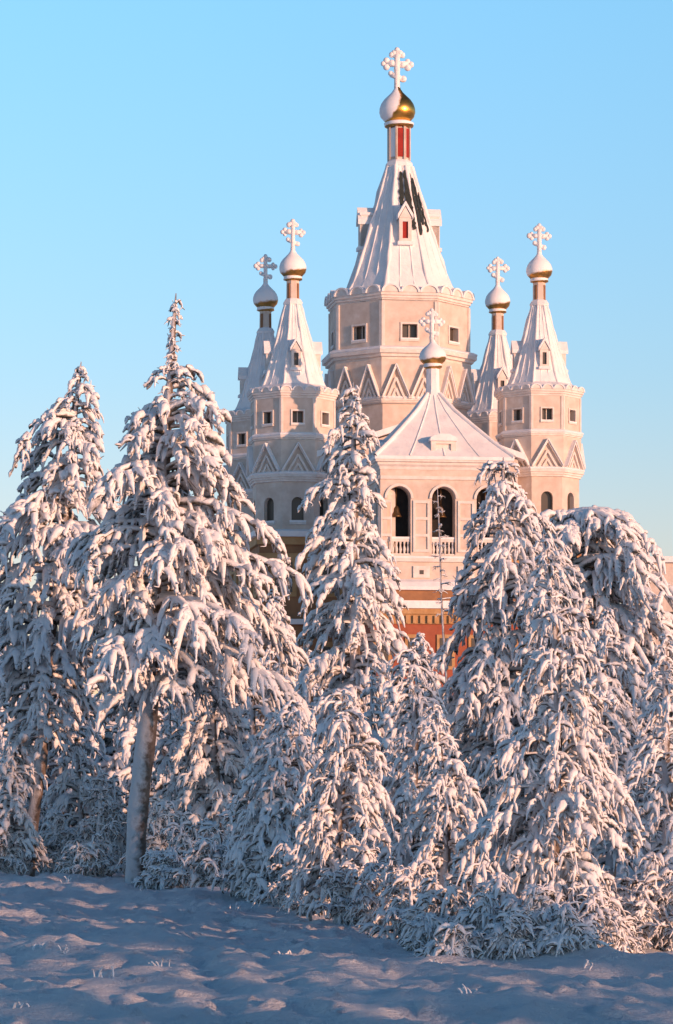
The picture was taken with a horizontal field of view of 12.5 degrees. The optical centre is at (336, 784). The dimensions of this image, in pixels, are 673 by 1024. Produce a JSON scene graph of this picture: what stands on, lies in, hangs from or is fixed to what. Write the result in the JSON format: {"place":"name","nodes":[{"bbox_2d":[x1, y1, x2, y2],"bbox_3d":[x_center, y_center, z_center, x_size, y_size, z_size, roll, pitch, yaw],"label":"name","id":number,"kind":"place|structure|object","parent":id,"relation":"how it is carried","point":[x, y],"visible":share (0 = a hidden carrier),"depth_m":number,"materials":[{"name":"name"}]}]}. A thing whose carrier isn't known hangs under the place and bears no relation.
{"place":"outdoors","nodes":[
{"label":"outdoors","id":0,"kind":"place"},
{"bbox_2d":[12,875,624,1008],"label":"frosted grass","id":1,"kind":"structure","parent":0,"point":[157,963],"depth_m":30.69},
{"bbox_2d":[0,836,672,1023],"bbox_3d":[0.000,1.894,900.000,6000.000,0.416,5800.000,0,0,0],"label":"snow ground","id":2,"kind":"structure","parent":0,"point":[228,965],"depth_m":30.29,"materials":[{"name":"white snow"}]},
{"bbox_2d":[0,815,40,875],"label":"frosted shrub","id":3,"kind":"object","parent":2,"relation":"on","point":[12,862],"visible":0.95,"depth_m":65.50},
{"bbox_2d":[0,780,48,870],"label":"frosted shrub","id":4,"kind":"object","parent":2,"relation":"on","point":[42,811],"visible":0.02,"depth_m":70.11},
{"bbox_2d":[0,730,52,868],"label":"spruce tree","id":5,"kind":"object","parent":2,"relation":"on","point":[13,798],"visible":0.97,"depth_m":65.74,"materials":[{"name":"white plant"}]},
{"bbox_2d":[35,810,80,873],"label":"frosted shrub","id":6,"kind":"object","parent":2,"relation":"on","point":[57,837],"visible":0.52,"depth_m":67.62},
{"bbox_2d":[0,362,120,876],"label":"spruce tree","id":7,"kind":"object","parent":2,"relation":"on","point":[45,652],"visible":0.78,"depth_m":65.47,"materials":[{"name":"white plant"}]},
{"bbox_2d":[40,708,108,838],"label":"spruce tree","id":8,"kind":"object","parent":2,"relation":"on","point":[80,786],"visible":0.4,"depth_m":68.83,"materials":[{"name":"white plant"}]},
{"bbox_2d":[53,832,124,876],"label":"frosted shrub","id":9,"kind":"object","parent":2,"relation":"on","point":[92,858],"visible":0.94,"depth_m":63.51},
{"bbox_2d":[63,770,127,864],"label":"frosted shrub","id":10,"kind":"object","parent":2,"relation":"on","point":[108,819],"visible":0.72,"depth_m":66.52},
{"bbox_2d":[117,793,174,871],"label":"frosted shrub","id":11,"kind":"object","parent":2,"relation":"on","point":[155,839],"visible":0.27,"depth_m":62.67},
{"bbox_2d":[131,847,195,889],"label":"frosted shrub","id":12,"kind":"object","parent":2,"relation":"on","point":[154,875],"visible":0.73,"depth_m":57.76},
{"bbox_2d":[151,703,204,839],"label":"spruce tree","id":13,"kind":"object","parent":2,"relation":"on","point":[162,762],"visible":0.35,"depth_m":65.86,"materials":[{"name":"white plant"}]},
{"bbox_2d":[145,800,224,875],"bbox_3d":[-2.760,1.190,59.247,1.846,1.819,1.497,0,0,0],"label":"frosted shrub","id":14,"kind":"object","parent":2,"relation":"on","point":[181,841],"visible":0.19,"depth_m":59.19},
{"bbox_2d":[65,293,316,883],"bbox_3d":[-2.836,-3.710,60.271,4.968,11.782,5.693,0,0,0],"label":"spruce tree","id":15,"kind":"object","parent":2,"relation":"on","point":[178,584],"visible":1,"depth_m":59.38,"materials":[{"name":"plant"}]},
{"bbox_2d":[165,810,235,887],"bbox_3d":[-2.053,1.286,54.366,1.605,1.702,1.529,0,0,38],"label":"frosted shrub","id":16,"kind":"object","parent":2,"relation":"on","point":[205,855],"visible":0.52,"depth_m":54.08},
{"bbox_2d":[165,690,259,845],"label":"spruce tree","id":17,"kind":"object","parent":2,"relation":"on","point":[210,759],"visible":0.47,"depth_m":63.60,"materials":[{"name":"white plant"}]},
{"bbox_2d":[211,840,250,898],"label":"frosted shrub","id":18,"kind":"object","parent":2,"relation":"on","point":[221,881],"visible":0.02,"depth_m":49.77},
{"bbox_2d":[222,759,259,843],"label":"spruce tree","id":19,"kind":"object","parent":2,"relation":"on","point":[233,804],"visible":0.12,"depth_m":55.91,"materials":[{"name":"white plant"}]},
{"bbox_2d":[233,849,283,904],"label":"frosted shrub","id":20,"kind":"object","parent":2,"relation":"on","point":[251,893],"visible":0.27,"depth_m":48.69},
{"bbox_2d":[242,585,306,766],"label":"spruce tree","id":21,"kind":"object","parent":2,"relation":"on","point":[275,606],"visible":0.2,"depth_m":91.81,"materials":[{"name":"white plant"}]},
{"bbox_2d":[223,699,326,900],"bbox_3d":[-0.858,0.397,49.079,1.762,3.556,1.762,0,0,-33],"label":"spruce tree","id":22,"kind":"object","parent":2,"relation":"on","point":[266,814],"visible":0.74,"depth_m":48.76,"materials":[{"name":"white plant"}]},
{"bbox_2d":[251,843,300,910],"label":"frosted shrub","id":23,"kind":"object","parent":2,"relation":"on","point":[280,888],"visible":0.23,"depth_m":46.09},
{"bbox_2d":[276,871,330,915],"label":"frosted shrub","id":24,"kind":"object","parent":2,"relation":"on","point":[297,903],"visible":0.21,"depth_m":44.54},
{"bbox_2d":[0,610,672,860],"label":"distant trees","id":25,"kind":"object","parent":2,"relation":"on","point":[118,756],"visible":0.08,"depth_m":79.33,"materials":[{"name":"white plant"}]},
{"bbox_2d":[283,688,400,922],"bbox_3d":[0.102,0.407,43.063,1.691,3.532,1.638,0,0,25],"label":"spruce tree","id":26,"kind":"object","parent":2,"relation":"on","point":[342,775],"visible":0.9,"depth_m":42.82,"materials":[{"name":"white plant"}]},
{"bbox_2d":[313,847,380,924],"bbox_3d":[0.349,1.464,42.459,1.381,1.221,1.118,0,0,-35],"label":"frosted shrub","id":27,"kind":"object","parent":2,"relation":"on","point":[342,890],"visible":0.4,"depth_m":42.30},
{"bbox_2d":[290,382,425,832],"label":"spruce tree","id":28,"kind":"object","parent":2,"relation":"on","point":[374,594],"visible":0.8,"depth_m":84.60,"materials":[{"name":"white plant"}]},
{"bbox_2d":[330,752,406,860],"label":"spruce tree","id":29,"kind":"object","parent":2,"relation":"on","point":[358,835],"visible":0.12,"depth_m":51.88,"materials":[{"name":"white plant"}]},
{"bbox_2d":[342,859,411,927],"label":"frosted shrub","id":30,"kind":"object","parent":2,"relation":"on","point":[368,898],"visible":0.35,"depth_m":41.45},
{"bbox_2d":[370,856,399,937],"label":"spruce sapling","id":31,"kind":"object","parent":2,"relation":"on","point":[388,865],"visible":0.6,"depth_m":39.96,"materials":[{"name":"white plant"}]},
{"bbox_2d":[355,859,442,939],"bbox_3d":[0.964,1.571,38.564,0.981,1.287,1.120,0,0,44],"label":"frosted shrub","id":32,"kind":"object","parent":2,"relation":"on","point":[402,891],"visible":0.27,"depth_m":38.55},
{"bbox_2d":[370,647,457,885],"bbox_3d":[1.154,0.053,46.061,1.542,4.243,1.810,0,0,0],"label":"spruce tree","id":33,"kind":"object","parent":2,"relation":"on","point":[408,788],"visible":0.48,"depth_m":45.83,"materials":[{"name":"white plant"}]},
{"bbox_2d":[397,906,446,950],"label":"frosted shrub","id":34,"kind":"object","parent":2,"relation":"on","point":[414,940],"visible":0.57,"depth_m":34.63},
{"bbox_2d":[393,632,462,754],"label":"spruce tree","id":35,"kind":"object","parent":2,"relation":"on","point":[419,640],"visible":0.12,"depth_m":94.83,"materials":[{"name":"white plant"}]},
{"bbox_2d":[398,874,472,947],"bbox_3d":[1.151,1.509,34.975,1.107,0.974,1.054,0,0,-35],"label":"frosted shrub","id":36,"kind":"object","parent":2,"relation":"on","point":[431,898],"visible":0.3,"depth_m":34.94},
{"bbox_2d":[432,488,452,755],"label":"birch sapling","id":37,"kind":"object","parent":2,"relation":"on","point":[441,599],"visible":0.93,"depth_m":71.96,"materials":[{"name":"white plant"}]},
{"bbox_2d":[383,703,504,936],"bbox_3d":[1.420,0.553,40.073,1.633,3.242,1.367,0,0,0],"label":"spruce tree","id":38,"kind":"object","parent":2,"relation":"on","point":[445,838],"visible":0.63,"depth_m":39.83,"materials":[{"name":"white plant"}]},
{"bbox_2d":[223,47,668,713],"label":"orthodox church","id":39,"kind":"structure","parent":2,"relation":"on","point":[445,419],"depth_m":181.84,"materials":[{"name":"beige stone"}]},
{"bbox_2d":[226,322,576,538],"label":"window frames","id":40,"kind":"structure","parent":39,"relation":"in","point":[333,331],"depth_m":181.74,"materials":[{"name":"paint"}]},
{"bbox_2d":[235,562,572,676],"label":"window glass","id":41,"kind":"structure","parent":39,"relation":"in","point":[325,572],"depth_m":177.14,"materials":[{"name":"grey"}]},
{"bbox_2d":[403,222,407,237],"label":"window","id":42,"kind":"structure","parent":39,"relation":"in","point":[405,224],"depth_m":185.69,"materials":[{"name":"glass"}]},
{"bbox_2d":[412,922,488,959],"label":"frosted shrub","id":43,"kind":"object","parent":2,"relation":"on","point":[454,939],"visible":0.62,"depth_m":32.92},
{"bbox_2d":[453,872,524,931],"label":"frosted shrub","id":44,"kind":"object","parent":2,"relation":"on","point":[481,913],"visible":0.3,"depth_m":33.72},
{"bbox_2d":[418,457,595,875],"bbox_3d":[3.419,-2.090,59.928,3.888,8.620,4.282,0,0,0],"label":"spruce tree","id":45,"kind":"object","parent":2,"relation":"on","point":[488,669],"visible":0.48,"depth_m":59.43,"materials":[{"name":"white plant"}]},
{"bbox_2d":[480,907,544,959],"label":"frosted shrub","id":46,"kind":"object","parent":2,"relation":"on","point":[508,936],"visible":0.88,"depth_m":32.94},
{"bbox_2d":[485,883,581,952],"bbox_3d":[2.280,1.542,33.396,1.067,0.962,1.090,0,0,37],"label":"frosted shrub","id":47,"kind":"object","parent":2,"relation":"on","point":[539,904],"visible":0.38,"depth_m":33.25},
{"bbox_2d":[441,534,648,952],"bbox_3d":[2.381,-0.341,34.966,2.417,5.030,2.238,0,0,0],"label":"spruce tree","id":48,"kind":"object","parent":2,"relation":"on","point":[555,844],"visible":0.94,"depth_m":34.73,"materials":[{"name":"white plant"}]},
{"bbox_2d":[531,908,613,956],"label":"frosted shrub","id":49,"kind":"object","parent":2,"relation":"on","point":[574,934],"visible":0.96,"depth_m":32.94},
{"bbox_2d":[549,881,635,947],"bbox_3d":[2.880,1.512,34.317,1.229,0.873,0.946,0,0,-44],"label":"frosted shrub","id":50,"kind":"object","parent":2,"relation":"on","point":[613,922],"visible":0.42,"depth_m":34.14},
{"bbox_2d":[527,505,672,846],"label":"spruce tree","id":51,"kind":"object","parent":2,"relation":"on","point":[615,562],"visible":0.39,"depth_m":73.86,"materials":[{"name":"white plant"}]},
{"bbox_2d":[562,608,651,892],"bbox_3d":[4.383,-0.357,50.096,1.675,5.065,1.737,0,0,12],"label":"spruce tree","id":52,"kind":"object","parent":2,"relation":"on","point":[606,854],"visible":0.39,"depth_m":49.88,"materials":[{"name":"white plant"}]},
{"bbox_2d":[609,916,652,953],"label":"frosted shrub","id":53,"kind":"object","parent":2,"relation":"on","point":[631,938],"visible":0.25,"depth_m":34.56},
{"bbox_2d":[600,876,669,948],"bbox_3d":[3.348,1.529,35.852,1.119,0.986,1.116,0,0,-11],"label":"frosted shrub","id":54,"kind":"object","parent":2,"relation":"on","point":[636,903],"visible":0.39,"depth_m":35.61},
{"bbox_2d":[615,631,672,891],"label":"spruce tree","id":55,"kind":"object","parent":2,"relation":"on","point":[650,749],"visible":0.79,"depth_m":41.81,"materials":[{"name":"white plant"}]},
{"bbox_2d":[638,853,672,951],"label":"frosted shrub","id":56,"kind":"object","parent":2,"relation":"on","point":[662,930],"visible":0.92,"depth_m":35.64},
{"bbox_2d":[640,563,672,701],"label":"house walls","id":57,"kind":"structure","parent":2,"relation":"on","point":[668,576],"depth_m":270.00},
{"bbox_2d":[0,0,672,712],"label":"sky","id":58,"kind":"structure","parent":0,"point":[151,151],"materials":[{"name":"blue"}]},
{"bbox_2d":[649,556,672,562],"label":"house roof snow","id":59,"kind":"structure","parent":0,"point":[668,559],"depth_m":269.50,"materials":[{"name":"white snow"}]}
]}

